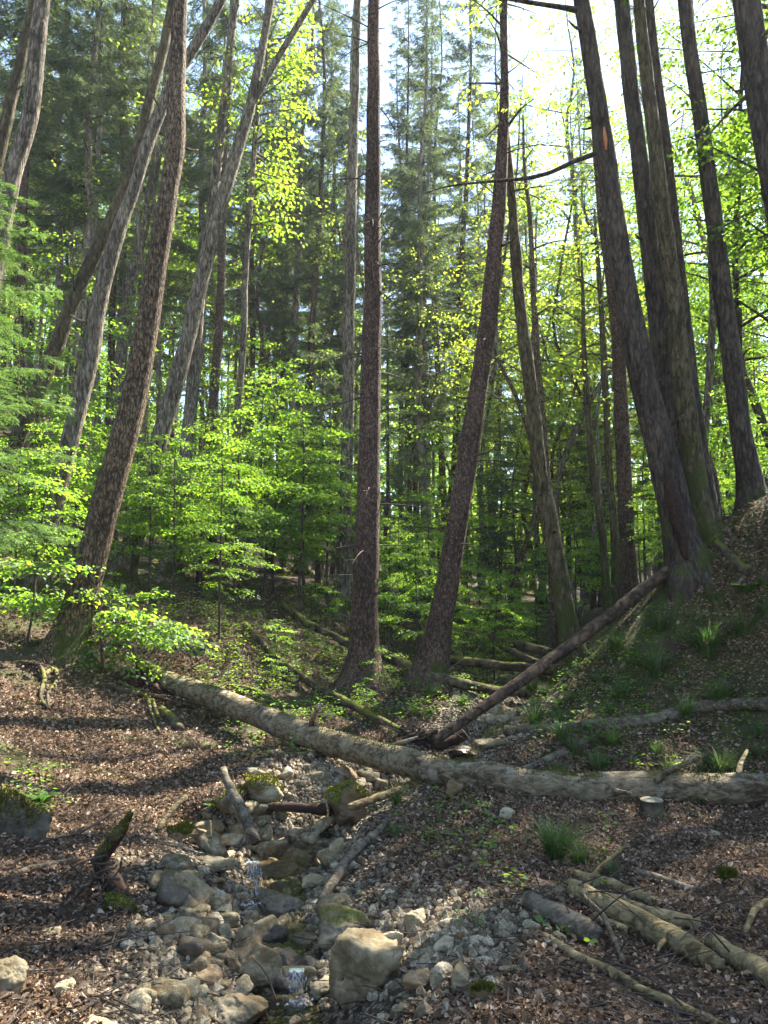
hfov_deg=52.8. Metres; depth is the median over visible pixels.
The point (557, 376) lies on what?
thin tree
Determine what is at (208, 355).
beech tree
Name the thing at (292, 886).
stone
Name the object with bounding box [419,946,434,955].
stone
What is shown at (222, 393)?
beech tree
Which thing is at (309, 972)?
stone
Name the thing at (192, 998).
stone
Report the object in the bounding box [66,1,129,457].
spruce tree
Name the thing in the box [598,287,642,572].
spruce tree
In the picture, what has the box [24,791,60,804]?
fern
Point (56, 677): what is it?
tree root
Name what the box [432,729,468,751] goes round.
fallen log
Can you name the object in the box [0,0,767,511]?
sky
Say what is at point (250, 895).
stone
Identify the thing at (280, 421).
beech sapling
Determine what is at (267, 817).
stone
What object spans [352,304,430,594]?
young spruce
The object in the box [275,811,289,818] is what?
stone
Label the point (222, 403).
young beech
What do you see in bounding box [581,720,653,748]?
grass tuft
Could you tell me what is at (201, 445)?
spruce tree
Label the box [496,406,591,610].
young beech
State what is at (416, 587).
beech sapling
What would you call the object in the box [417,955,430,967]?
stone
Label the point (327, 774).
stone
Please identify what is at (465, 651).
beech seedling
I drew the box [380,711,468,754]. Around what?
root tangle
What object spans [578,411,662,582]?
young beech
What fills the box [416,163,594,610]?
maple tree
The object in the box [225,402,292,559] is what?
young beech
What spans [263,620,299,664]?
beech sapling
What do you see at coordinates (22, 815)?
boulder
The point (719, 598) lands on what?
grass tuft
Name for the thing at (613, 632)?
grass tuft
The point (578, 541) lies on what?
young beech
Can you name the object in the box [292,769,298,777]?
stone
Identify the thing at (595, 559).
beech sapling
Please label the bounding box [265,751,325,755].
stick
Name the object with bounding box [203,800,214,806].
fern
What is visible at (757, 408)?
beech tree
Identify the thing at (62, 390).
young beech
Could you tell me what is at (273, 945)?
stone
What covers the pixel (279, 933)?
stone
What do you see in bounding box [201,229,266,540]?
thin tree
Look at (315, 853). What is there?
stone
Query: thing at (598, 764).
grass tuft
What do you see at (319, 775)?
stone
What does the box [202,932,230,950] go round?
boulder
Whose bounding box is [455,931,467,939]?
stone
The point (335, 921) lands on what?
boulder
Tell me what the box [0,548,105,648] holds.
beech sapling
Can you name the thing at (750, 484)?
beech tree
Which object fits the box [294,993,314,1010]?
boulder
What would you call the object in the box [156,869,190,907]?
stone
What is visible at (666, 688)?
grass tuft
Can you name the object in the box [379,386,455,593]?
young beech
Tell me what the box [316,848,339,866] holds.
stone
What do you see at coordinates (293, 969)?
waterfall
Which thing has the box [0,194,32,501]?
thin tree
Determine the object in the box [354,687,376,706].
beech sapling
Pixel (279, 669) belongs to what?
beech seedling
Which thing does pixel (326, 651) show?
beech seedling
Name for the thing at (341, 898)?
boulder
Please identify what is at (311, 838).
stone
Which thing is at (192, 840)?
stone
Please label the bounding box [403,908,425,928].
boulder
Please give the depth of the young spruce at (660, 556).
24.04 m
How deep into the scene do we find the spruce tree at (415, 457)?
39.49 m
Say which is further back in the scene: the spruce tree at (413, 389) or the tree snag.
the spruce tree at (413, 389)
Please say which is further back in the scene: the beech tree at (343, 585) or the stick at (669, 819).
the beech tree at (343, 585)
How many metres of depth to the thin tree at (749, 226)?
28.30 m
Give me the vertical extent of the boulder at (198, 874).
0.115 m
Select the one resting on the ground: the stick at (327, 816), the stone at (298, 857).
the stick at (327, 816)
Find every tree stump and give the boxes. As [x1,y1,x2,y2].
[52,810,144,919]
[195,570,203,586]
[638,796,667,819]
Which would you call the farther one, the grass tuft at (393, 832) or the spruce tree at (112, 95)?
the spruce tree at (112, 95)
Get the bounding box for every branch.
[0,888,33,901]
[8,858,73,876]
[13,878,95,950]
[44,805,122,841]
[54,883,193,967]
[170,973,240,979]
[227,684,276,702]
[252,957,276,999]
[386,678,397,693]
[531,861,663,963]
[538,930,726,1023]
[591,914,627,932]
[736,564,751,584]
[742,898,767,935]
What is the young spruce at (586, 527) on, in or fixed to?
on the ground
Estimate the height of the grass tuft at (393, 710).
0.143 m
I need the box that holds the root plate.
[104,647,196,707]
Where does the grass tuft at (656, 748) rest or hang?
on the ground
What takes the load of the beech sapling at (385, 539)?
on the ground
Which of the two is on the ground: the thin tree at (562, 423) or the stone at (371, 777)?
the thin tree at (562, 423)
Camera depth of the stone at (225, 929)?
4.79 m
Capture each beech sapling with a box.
[0,434,66,592]
[0,451,67,560]
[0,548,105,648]
[0,584,219,683]
[10,404,110,584]
[23,396,132,566]
[85,434,196,591]
[112,450,188,587]
[122,440,227,600]
[151,421,245,597]
[161,433,280,640]
[176,408,310,611]
[184,381,326,599]
[218,361,339,594]
[250,398,357,612]
[252,437,356,592]
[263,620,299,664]
[267,425,384,606]
[304,577,351,627]
[349,516,421,646]
[352,509,433,624]
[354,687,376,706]
[378,539,439,652]
[378,592,406,647]
[379,504,469,607]
[419,566,487,669]
[423,534,508,656]
[457,575,534,679]
[458,540,518,622]
[485,590,539,674]
[486,560,530,605]
[507,550,549,643]
[533,515,613,619]
[573,503,635,583]
[622,467,662,565]
[705,376,767,507]
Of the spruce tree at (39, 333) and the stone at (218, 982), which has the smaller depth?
the stone at (218, 982)
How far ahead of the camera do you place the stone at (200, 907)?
4.96 m
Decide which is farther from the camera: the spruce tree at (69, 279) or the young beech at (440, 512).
the spruce tree at (69, 279)
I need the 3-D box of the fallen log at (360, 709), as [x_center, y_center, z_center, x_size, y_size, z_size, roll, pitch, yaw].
[-1.067,2.397,11.827,0.274,1.424,4.185,6,-9,-41]
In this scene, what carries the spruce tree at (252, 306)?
on the ground
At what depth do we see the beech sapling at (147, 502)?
14.97 m
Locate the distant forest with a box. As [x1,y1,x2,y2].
[5,243,767,576]
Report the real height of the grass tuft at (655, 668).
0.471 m
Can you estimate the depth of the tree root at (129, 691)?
10.17 m
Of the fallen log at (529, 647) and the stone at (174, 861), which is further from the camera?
the fallen log at (529, 647)
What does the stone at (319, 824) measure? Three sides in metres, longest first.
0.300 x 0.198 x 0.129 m
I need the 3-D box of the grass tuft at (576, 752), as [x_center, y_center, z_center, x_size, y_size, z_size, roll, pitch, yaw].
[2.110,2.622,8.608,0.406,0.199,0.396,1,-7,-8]
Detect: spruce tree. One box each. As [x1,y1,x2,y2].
[0,0,11,17]
[0,0,30,429]
[0,0,58,437]
[0,0,81,443]
[0,0,117,479]
[0,0,123,537]
[0,174,87,553]
[3,112,39,396]
[4,0,162,539]
[10,0,164,500]
[15,36,60,382]
[28,158,64,371]
[34,40,63,368]
[46,131,106,394]
[47,25,72,404]
[50,6,92,417]
[50,229,108,423]
[54,0,189,456]
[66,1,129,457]
[76,0,167,468]
[99,100,134,416]
[103,0,209,529]
[114,0,167,479]
[116,38,178,407]
[130,89,180,451]
[134,0,274,556]
[153,144,190,467]
[161,143,191,440]
[162,0,279,562]
[165,74,210,435]
[168,1,266,521]
[185,3,232,476]
[193,156,211,466]
[198,0,305,565]
[220,206,243,482]
[221,0,324,544]
[221,206,256,435]
[222,18,278,511]
[224,91,271,466]
[234,0,357,575]
[238,0,331,560]
[255,41,287,466]
[256,12,337,496]
[261,30,309,539]
[266,0,366,567]
[287,0,395,576]
[295,0,395,478]
[298,316,334,440]
[299,99,338,532]
[299,147,336,462]
[306,0,447,697]
[307,0,348,475]
[318,121,364,513]
[324,252,362,553]
[335,129,363,532]
[355,0,456,595]
[358,6,448,581]
[358,138,414,572]
[360,0,472,601]
[380,174,451,568]
[381,2,466,572]
[382,0,460,582]
[390,0,558,692]
[391,303,451,486]
[401,0,472,529]
[412,0,503,529]
[428,168,462,574]
[428,290,462,475]
[429,141,474,486]
[439,55,521,604]
[440,55,528,552]
[441,51,488,599]
[448,296,478,547]
[450,192,475,579]
[461,203,510,451]
[464,0,543,600]
[497,136,551,600]
[510,77,552,586]
[538,248,567,516]
[540,248,575,537]
[541,46,606,578]
[547,45,648,625]
[563,211,596,584]
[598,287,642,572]
[610,0,700,454]
[631,272,641,568]
[692,28,767,508]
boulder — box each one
[0,785,52,843]
[0,955,27,996]
[39,926,61,937]
[53,977,75,994]
[83,1014,116,1023]
[166,819,196,840]
[169,872,215,904]
[178,869,202,879]
[194,828,205,842]
[197,855,237,871]
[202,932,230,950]
[208,993,268,1023]
[213,784,244,813]
[225,950,240,971]
[237,942,282,987]
[243,772,283,801]
[247,859,298,880]
[254,887,303,917]
[288,827,304,838]
[288,925,302,934]
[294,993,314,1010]
[302,873,322,888]
[310,976,329,996]
[314,893,352,914]
[317,902,371,950]
[323,779,368,826]
[328,838,343,853]
[329,928,403,1010]
[337,765,357,780]
[383,931,402,945]
[402,968,429,993]
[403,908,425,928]
[429,961,452,984]
[433,935,453,951]
[446,779,462,795]
[448,745,476,756]
[451,961,468,991]
[468,979,496,1000]
[473,738,512,747]
[499,807,514,819]
[716,865,738,881]
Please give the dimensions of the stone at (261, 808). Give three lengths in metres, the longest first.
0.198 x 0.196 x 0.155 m
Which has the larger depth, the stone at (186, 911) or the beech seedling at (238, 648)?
the beech seedling at (238, 648)
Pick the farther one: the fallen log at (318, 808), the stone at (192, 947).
the fallen log at (318, 808)
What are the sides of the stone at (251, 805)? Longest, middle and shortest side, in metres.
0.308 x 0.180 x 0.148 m
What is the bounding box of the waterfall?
[289,968,303,973]
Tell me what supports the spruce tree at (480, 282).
on the ground
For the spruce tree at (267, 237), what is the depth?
52.86 m
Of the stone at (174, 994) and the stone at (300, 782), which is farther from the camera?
the stone at (300, 782)
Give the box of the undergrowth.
[0,538,766,942]
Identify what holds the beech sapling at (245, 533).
on the ground
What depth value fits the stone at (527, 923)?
4.28 m
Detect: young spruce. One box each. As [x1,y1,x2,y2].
[240,427,314,567]
[274,319,357,584]
[310,438,407,571]
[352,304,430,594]
[463,402,547,620]
[562,405,618,607]
[627,299,662,574]
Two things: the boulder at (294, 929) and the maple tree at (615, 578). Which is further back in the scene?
the maple tree at (615, 578)
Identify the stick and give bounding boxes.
[156,794,187,831]
[209,820,211,837]
[220,766,259,845]
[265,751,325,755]
[315,817,391,904]
[324,799,328,827]
[347,786,402,809]
[404,805,445,824]
[446,803,505,821]
[475,898,521,902]
[649,815,681,826]
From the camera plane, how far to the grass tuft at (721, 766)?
8.32 m
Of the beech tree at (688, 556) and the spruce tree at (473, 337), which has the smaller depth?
the beech tree at (688, 556)
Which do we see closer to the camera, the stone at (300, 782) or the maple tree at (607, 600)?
the stone at (300, 782)
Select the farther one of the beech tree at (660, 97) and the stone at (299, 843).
the beech tree at (660, 97)
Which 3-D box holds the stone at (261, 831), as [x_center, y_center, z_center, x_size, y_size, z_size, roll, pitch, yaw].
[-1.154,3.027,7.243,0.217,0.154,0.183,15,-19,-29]
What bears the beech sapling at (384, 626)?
on the ground
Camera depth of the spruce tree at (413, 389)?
44.78 m
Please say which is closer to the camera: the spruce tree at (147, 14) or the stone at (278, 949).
the stone at (278, 949)
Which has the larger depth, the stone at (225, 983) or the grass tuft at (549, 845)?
the grass tuft at (549, 845)
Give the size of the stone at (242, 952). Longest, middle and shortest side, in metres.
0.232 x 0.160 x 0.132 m
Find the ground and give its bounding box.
[0,396,767,1023]
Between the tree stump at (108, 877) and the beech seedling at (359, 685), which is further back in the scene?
the beech seedling at (359, 685)
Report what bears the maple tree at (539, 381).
on the ground
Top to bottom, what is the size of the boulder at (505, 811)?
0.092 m
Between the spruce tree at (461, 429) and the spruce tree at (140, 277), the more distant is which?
the spruce tree at (461, 429)
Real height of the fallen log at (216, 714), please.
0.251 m
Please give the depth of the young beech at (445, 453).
39.91 m
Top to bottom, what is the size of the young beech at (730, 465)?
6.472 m
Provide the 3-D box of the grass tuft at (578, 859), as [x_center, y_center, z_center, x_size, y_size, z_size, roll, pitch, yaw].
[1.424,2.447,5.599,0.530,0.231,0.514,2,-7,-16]
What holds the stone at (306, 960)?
on the ground
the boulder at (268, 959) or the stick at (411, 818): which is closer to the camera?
the boulder at (268, 959)
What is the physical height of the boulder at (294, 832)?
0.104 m
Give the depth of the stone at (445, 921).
4.38 m
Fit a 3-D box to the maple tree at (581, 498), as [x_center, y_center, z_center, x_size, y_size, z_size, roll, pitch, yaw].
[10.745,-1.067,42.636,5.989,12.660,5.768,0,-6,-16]
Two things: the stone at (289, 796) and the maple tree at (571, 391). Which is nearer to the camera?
the stone at (289, 796)
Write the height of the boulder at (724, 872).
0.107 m
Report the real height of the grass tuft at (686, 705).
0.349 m
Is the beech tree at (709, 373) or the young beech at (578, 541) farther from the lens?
the young beech at (578, 541)
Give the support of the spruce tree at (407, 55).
on the ground
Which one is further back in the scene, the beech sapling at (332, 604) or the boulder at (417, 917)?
the beech sapling at (332, 604)
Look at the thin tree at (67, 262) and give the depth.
27.86 m
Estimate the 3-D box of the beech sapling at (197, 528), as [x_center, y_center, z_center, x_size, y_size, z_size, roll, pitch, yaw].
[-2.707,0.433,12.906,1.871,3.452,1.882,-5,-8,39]
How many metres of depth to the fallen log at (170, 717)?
9.68 m
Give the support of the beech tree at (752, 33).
on the ground
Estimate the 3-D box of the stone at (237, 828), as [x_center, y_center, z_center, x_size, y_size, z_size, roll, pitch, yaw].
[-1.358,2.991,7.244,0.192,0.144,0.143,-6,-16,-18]
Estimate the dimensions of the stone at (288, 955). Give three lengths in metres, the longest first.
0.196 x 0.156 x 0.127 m
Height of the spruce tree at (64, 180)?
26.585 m
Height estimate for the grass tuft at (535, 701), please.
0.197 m
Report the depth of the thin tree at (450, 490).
29.30 m
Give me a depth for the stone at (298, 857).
7.01 m
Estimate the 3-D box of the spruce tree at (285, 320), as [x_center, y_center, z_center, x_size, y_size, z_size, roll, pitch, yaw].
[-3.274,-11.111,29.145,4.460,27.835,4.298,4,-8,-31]
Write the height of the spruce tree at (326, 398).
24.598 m
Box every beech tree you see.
[0,20,76,424]
[4,131,106,348]
[44,131,146,433]
[51,91,237,510]
[64,330,116,409]
[74,106,244,473]
[102,0,315,588]
[110,0,170,547]
[145,0,239,580]
[149,338,184,437]
[165,205,272,448]
[173,73,332,558]
[196,312,256,448]
[201,152,338,479]
[279,127,395,545]
[319,0,364,621]
[358,355,438,502]
[419,336,450,541]
[425,0,734,640]
[483,0,696,583]
[574,4,767,462]
[591,0,767,661]
[596,214,707,572]
[606,133,767,463]
[610,0,767,447]
[614,0,682,468]
[620,0,767,451]
[633,0,735,550]
[645,0,735,522]
[645,246,763,532]
[667,0,767,272]
[671,1,767,417]
[677,0,767,513]
[683,122,767,495]
[687,75,767,414]
[689,177,767,488]
[689,209,767,511]
[693,287,767,496]
[746,241,767,454]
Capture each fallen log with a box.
[141,653,767,805]
[158,706,184,732]
[186,700,221,717]
[188,770,331,824]
[241,620,404,734]
[260,567,314,575]
[280,602,348,647]
[380,648,531,698]
[431,552,668,745]
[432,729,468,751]
[450,635,555,674]
[452,628,553,656]
[498,643,538,663]
[503,694,767,736]
[519,847,657,944]
[520,737,591,768]
[556,843,725,974]
[570,848,656,906]
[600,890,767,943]
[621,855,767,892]
[662,925,767,987]
[713,538,752,575]
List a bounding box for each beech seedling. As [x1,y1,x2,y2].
[0,446,94,591]
[20,492,84,569]
[79,523,125,557]
[100,572,120,600]
[133,474,200,545]
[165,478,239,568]
[188,530,222,558]
[194,652,224,678]
[205,579,231,603]
[225,642,243,662]
[234,675,265,699]
[260,655,286,684]
[267,659,289,679]
[275,672,296,692]
[294,583,322,611]
[313,637,334,660]
[350,677,371,702]
[355,645,408,684]
[453,642,476,668]
[494,654,514,673]
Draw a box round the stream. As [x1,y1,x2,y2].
[257,709,515,897]
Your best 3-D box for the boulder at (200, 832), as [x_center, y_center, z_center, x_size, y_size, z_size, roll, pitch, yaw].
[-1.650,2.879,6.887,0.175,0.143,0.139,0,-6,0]
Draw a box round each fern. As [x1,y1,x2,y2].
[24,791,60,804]
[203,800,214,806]
[731,584,759,594]
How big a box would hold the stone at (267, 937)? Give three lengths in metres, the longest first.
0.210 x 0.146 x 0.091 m
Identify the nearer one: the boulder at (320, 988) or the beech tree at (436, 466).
the boulder at (320, 988)
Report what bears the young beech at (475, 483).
on the ground
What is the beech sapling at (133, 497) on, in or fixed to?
on the ground
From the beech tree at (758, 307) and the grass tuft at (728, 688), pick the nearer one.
the grass tuft at (728, 688)
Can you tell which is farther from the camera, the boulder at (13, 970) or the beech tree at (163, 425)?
the beech tree at (163, 425)
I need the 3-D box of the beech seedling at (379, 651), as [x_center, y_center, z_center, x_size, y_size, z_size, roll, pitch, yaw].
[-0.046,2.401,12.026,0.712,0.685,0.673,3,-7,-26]
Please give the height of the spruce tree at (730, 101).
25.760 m
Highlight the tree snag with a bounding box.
[709,452,721,514]
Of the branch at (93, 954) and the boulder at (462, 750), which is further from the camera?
the boulder at (462, 750)
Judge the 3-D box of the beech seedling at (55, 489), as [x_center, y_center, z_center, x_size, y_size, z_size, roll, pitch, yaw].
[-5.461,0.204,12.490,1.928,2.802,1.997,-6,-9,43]
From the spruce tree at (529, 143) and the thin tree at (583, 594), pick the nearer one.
the thin tree at (583, 594)
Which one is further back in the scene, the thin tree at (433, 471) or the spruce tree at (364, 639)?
the thin tree at (433, 471)
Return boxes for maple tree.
[0,0,33,177]
[0,0,49,296]
[0,0,172,497]
[2,0,198,677]
[18,0,226,598]
[185,0,328,578]
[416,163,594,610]
[428,166,615,613]
[429,230,579,579]
[439,0,599,688]
[451,255,648,554]
[469,338,551,590]
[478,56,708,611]
[484,85,594,663]
[492,383,561,590]
[495,264,647,604]
[512,246,611,585]
[513,252,643,611]
[514,206,654,605]
[518,219,646,591]
[521,395,609,597]
[528,375,580,542]
[540,199,646,604]
[550,227,655,581]
[552,258,642,534]
[554,247,655,526]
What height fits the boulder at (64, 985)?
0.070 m
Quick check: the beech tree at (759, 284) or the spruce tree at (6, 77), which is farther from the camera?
the beech tree at (759, 284)
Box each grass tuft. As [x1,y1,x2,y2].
[294,659,307,669]
[373,781,427,807]
[383,822,410,837]
[388,706,399,714]
[404,702,420,713]
[412,680,449,696]
[448,692,473,704]
[481,644,492,653]
[498,806,612,859]
[499,697,553,723]
[520,696,540,706]
[522,677,542,691]
[530,716,596,743]
[534,680,552,695]
[538,701,576,721]
[540,756,573,770]
[550,690,576,703]
[550,733,591,749]
[551,832,618,865]
[562,739,590,755]
[571,740,629,771]
[575,718,595,730]
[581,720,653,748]
[585,728,607,747]
[588,669,618,684]
[588,858,632,875]
[597,625,641,650]
[598,673,657,700]
[602,626,623,636]
[603,702,614,714]
[624,640,689,677]
[629,674,653,688]
[644,607,652,616]
[644,607,671,630]
[647,739,671,755]
[653,754,682,769]
[661,618,742,656]
[661,680,675,691]
[661,688,727,718]
[684,791,710,804]
[685,742,753,772]
[688,677,759,701]
[689,674,746,697]
[691,760,709,772]
[693,617,703,626]
[706,589,726,602]
[714,608,765,635]
[729,745,755,756]
[741,720,767,736]
[747,740,767,759]
[751,595,767,616]
[752,572,767,588]
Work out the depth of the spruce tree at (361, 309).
50.76 m
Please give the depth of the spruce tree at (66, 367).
46.00 m
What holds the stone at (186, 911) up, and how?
on the ground
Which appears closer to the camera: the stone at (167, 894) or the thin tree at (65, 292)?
the stone at (167, 894)
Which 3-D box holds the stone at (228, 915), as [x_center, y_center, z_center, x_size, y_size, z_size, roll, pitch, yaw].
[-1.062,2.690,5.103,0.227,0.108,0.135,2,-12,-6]
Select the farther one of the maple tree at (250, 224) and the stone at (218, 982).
the maple tree at (250, 224)
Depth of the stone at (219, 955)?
4.48 m
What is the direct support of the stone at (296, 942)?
on the ground
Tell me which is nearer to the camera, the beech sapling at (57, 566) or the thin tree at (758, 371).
the beech sapling at (57, 566)
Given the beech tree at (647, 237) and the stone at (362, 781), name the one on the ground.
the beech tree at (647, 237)
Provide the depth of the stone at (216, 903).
5.12 m
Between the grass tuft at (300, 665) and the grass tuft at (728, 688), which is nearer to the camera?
the grass tuft at (728, 688)
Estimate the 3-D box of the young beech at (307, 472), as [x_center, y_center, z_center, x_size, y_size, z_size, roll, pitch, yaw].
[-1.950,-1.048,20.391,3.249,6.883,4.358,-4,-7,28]
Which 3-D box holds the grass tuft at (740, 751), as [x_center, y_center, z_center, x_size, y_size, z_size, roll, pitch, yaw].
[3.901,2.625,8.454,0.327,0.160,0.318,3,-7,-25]
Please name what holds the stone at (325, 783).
on the gravel
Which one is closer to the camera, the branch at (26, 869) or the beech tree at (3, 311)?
the branch at (26, 869)
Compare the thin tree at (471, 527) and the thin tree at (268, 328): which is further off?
the thin tree at (471, 527)
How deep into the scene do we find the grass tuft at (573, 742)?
8.72 m
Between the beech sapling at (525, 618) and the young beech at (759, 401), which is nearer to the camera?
the beech sapling at (525, 618)
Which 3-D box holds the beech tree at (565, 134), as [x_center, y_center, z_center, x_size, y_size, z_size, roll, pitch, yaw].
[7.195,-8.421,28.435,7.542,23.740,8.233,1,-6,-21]
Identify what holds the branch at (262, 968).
on the boulder at (236, 1008)
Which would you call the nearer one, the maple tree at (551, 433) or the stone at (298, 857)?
the stone at (298, 857)
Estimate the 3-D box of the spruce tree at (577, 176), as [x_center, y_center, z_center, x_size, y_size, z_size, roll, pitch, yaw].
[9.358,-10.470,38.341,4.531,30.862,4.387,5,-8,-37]
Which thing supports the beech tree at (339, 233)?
on the ground
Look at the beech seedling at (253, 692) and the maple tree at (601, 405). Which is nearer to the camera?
the beech seedling at (253, 692)
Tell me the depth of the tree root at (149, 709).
9.99 m
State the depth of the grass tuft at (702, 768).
8.34 m
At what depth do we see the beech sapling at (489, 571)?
21.43 m
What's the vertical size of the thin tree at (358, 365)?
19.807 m
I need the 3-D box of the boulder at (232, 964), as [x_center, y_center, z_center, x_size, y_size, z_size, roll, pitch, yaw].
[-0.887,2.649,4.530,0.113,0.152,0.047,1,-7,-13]
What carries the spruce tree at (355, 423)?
on the ground
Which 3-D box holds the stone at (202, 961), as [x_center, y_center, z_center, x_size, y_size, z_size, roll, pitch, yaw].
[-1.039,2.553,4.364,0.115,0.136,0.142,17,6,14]
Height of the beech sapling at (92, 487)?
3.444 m
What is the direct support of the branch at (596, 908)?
on the ground
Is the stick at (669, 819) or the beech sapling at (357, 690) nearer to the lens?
the stick at (669, 819)
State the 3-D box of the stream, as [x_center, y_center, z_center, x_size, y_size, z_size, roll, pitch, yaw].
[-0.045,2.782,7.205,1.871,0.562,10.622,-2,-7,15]
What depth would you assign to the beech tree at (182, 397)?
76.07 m
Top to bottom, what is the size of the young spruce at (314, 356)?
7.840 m
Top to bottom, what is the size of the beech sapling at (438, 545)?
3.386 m
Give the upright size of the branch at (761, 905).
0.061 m
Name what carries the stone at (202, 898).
on the ground
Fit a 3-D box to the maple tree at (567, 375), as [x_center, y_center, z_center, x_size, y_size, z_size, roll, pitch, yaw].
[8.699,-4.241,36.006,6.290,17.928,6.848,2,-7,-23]
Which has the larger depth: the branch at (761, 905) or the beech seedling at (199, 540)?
the beech seedling at (199, 540)
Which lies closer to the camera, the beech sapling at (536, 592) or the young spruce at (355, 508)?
the beech sapling at (536, 592)
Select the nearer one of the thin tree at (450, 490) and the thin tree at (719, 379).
the thin tree at (719, 379)
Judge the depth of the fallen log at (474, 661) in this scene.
14.10 m
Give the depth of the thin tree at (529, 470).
27.53 m
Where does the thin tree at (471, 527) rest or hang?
on the ground
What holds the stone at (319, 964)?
on the ground
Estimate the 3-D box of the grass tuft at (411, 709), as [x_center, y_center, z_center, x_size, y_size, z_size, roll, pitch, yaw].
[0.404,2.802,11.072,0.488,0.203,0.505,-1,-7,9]
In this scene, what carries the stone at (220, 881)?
on the ground
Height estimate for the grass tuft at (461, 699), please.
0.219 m
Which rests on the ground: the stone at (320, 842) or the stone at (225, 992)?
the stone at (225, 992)
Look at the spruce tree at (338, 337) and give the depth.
33.84 m
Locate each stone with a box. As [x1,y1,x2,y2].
[123,988,151,1013]
[136,982,150,988]
[143,988,156,1000]
[144,918,156,929]
[150,870,162,890]
[151,977,192,1010]
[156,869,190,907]
[156,919,176,938]
[161,853,192,869]
[163,914,175,920]
[165,916,201,939]
[172,914,185,938]
[176,979,195,1005]
[178,936,212,958]
[179,906,206,916]
[180,977,201,997]
[182,888,198,907]
[185,1006,191,1017]
[186,964,200,971]
[188,837,195,842]
[189,924,209,937]
[190,951,211,969]
[192,893,208,903]
[192,1004,208,1019]
[194,820,223,834]
[194,903,210,916]
[194,964,222,984]
[195,821,206,829]
[195,917,219,933]
[196,829,228,857]
[200,985,208,997]
[201,811,213,819]
[208,978,221,988]
[210,893,229,909]
[210,911,223,923]
[211,956,222,966]
[212,877,224,885]
[212,887,231,910]
[212,941,226,955]
[212,997,219,1004]
[214,952,227,963]
[219,911,239,927]
[219,923,231,939]
[220,989,234,996]
[221,833,246,846]
[221,978,231,989]
[225,818,236,824]
[227,850,234,858]
[228,823,246,836]
[231,923,262,948]
[232,800,259,818]
[234,947,251,961]
[234,974,253,995]
[240,844,257,851]
[243,893,254,901]
[243,919,252,924]
[245,767,257,773]
[246,911,261,919]
[247,827,272,841]
[251,801,269,815]
[253,914,278,933]
[254,814,270,823]
[255,840,277,852]
[256,826,272,841]
[257,819,265,826]
[263,932,273,942]
[264,837,287,857]
[266,942,283,948]
[268,993,288,1008]
[270,880,292,891]
[270,924,289,943]
[273,947,282,953]
[273,975,300,994]
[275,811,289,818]
[277,913,291,924]
[279,767,293,779]
[279,946,301,965]
[282,941,291,946]
[282,965,316,985]
[284,792,298,801]
[285,847,294,852]
[288,1015,302,1023]
[289,884,298,889]
[290,931,316,948]
[290,958,301,964]
[291,848,312,864]
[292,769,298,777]
[292,838,309,849]
[293,780,305,786]
[299,830,320,846]
[300,955,317,965]
[305,826,314,832]
[306,923,314,931]
[309,771,324,780]
[311,838,327,849]
[313,815,334,834]
[313,849,319,860]
[314,857,319,865]
[315,960,328,969]
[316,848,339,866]
[321,779,329,787]
[323,771,331,776]
[356,777,365,787]
[357,768,371,776]
[364,772,379,781]
[374,778,387,789]
[409,937,415,945]
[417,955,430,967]
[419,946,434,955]
[438,917,457,925]
[450,918,463,926]
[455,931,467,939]
[485,714,496,722]
[488,704,503,715]
[496,714,511,725]
[500,909,509,915]
[501,711,515,719]
[522,919,540,930]
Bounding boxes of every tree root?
[20,661,47,708]
[40,667,58,710]
[100,682,159,719]
[117,680,160,733]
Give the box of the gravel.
[81,689,577,1023]
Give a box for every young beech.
[0,202,122,522]
[0,232,168,557]
[0,277,109,503]
[0,301,130,551]
[17,258,202,522]
[81,327,226,562]
[86,339,179,492]
[152,362,245,559]
[155,350,245,536]
[159,321,315,568]
[217,329,335,566]
[224,349,392,590]
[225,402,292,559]
[267,380,380,577]
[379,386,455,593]
[380,403,456,600]
[380,417,451,547]
[391,373,539,618]
[413,452,491,559]
[424,387,545,589]
[436,347,572,614]
[463,464,519,590]
[469,465,518,567]
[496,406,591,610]
[496,422,635,595]
[505,505,540,595]
[559,362,724,580]
[565,463,640,567]
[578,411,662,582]
[608,516,649,570]
[631,314,767,555]
[632,454,656,561]
[645,298,767,515]
[652,314,767,519]
[718,437,764,499]
[726,340,767,508]
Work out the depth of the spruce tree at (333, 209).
34.08 m
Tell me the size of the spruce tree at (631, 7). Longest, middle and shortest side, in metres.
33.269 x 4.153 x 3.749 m
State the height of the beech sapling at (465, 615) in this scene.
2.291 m
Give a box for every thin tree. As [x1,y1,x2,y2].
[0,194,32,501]
[1,184,79,396]
[2,38,84,491]
[10,120,54,443]
[12,145,136,501]
[78,0,207,523]
[108,180,214,412]
[162,263,227,537]
[165,181,231,524]
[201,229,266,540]
[203,288,255,446]
[230,59,332,565]
[236,163,309,564]
[279,297,335,422]
[302,132,402,580]
[313,95,393,531]
[382,220,471,596]
[382,227,469,570]
[383,211,453,550]
[383,358,452,557]
[433,117,541,610]
[441,264,464,591]
[448,385,478,583]
[460,23,567,623]
[480,360,526,596]
[489,344,535,595]
[503,201,572,574]
[520,51,608,608]
[523,266,598,544]
[534,178,611,580]
[565,148,647,620]
[611,111,706,342]
[626,63,707,304]
[668,3,765,515]
[682,189,765,406]
[693,125,766,325]
[723,278,767,479]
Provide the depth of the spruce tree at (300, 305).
36.39 m
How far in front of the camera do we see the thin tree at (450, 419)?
36.94 m
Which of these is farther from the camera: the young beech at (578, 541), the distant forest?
the distant forest

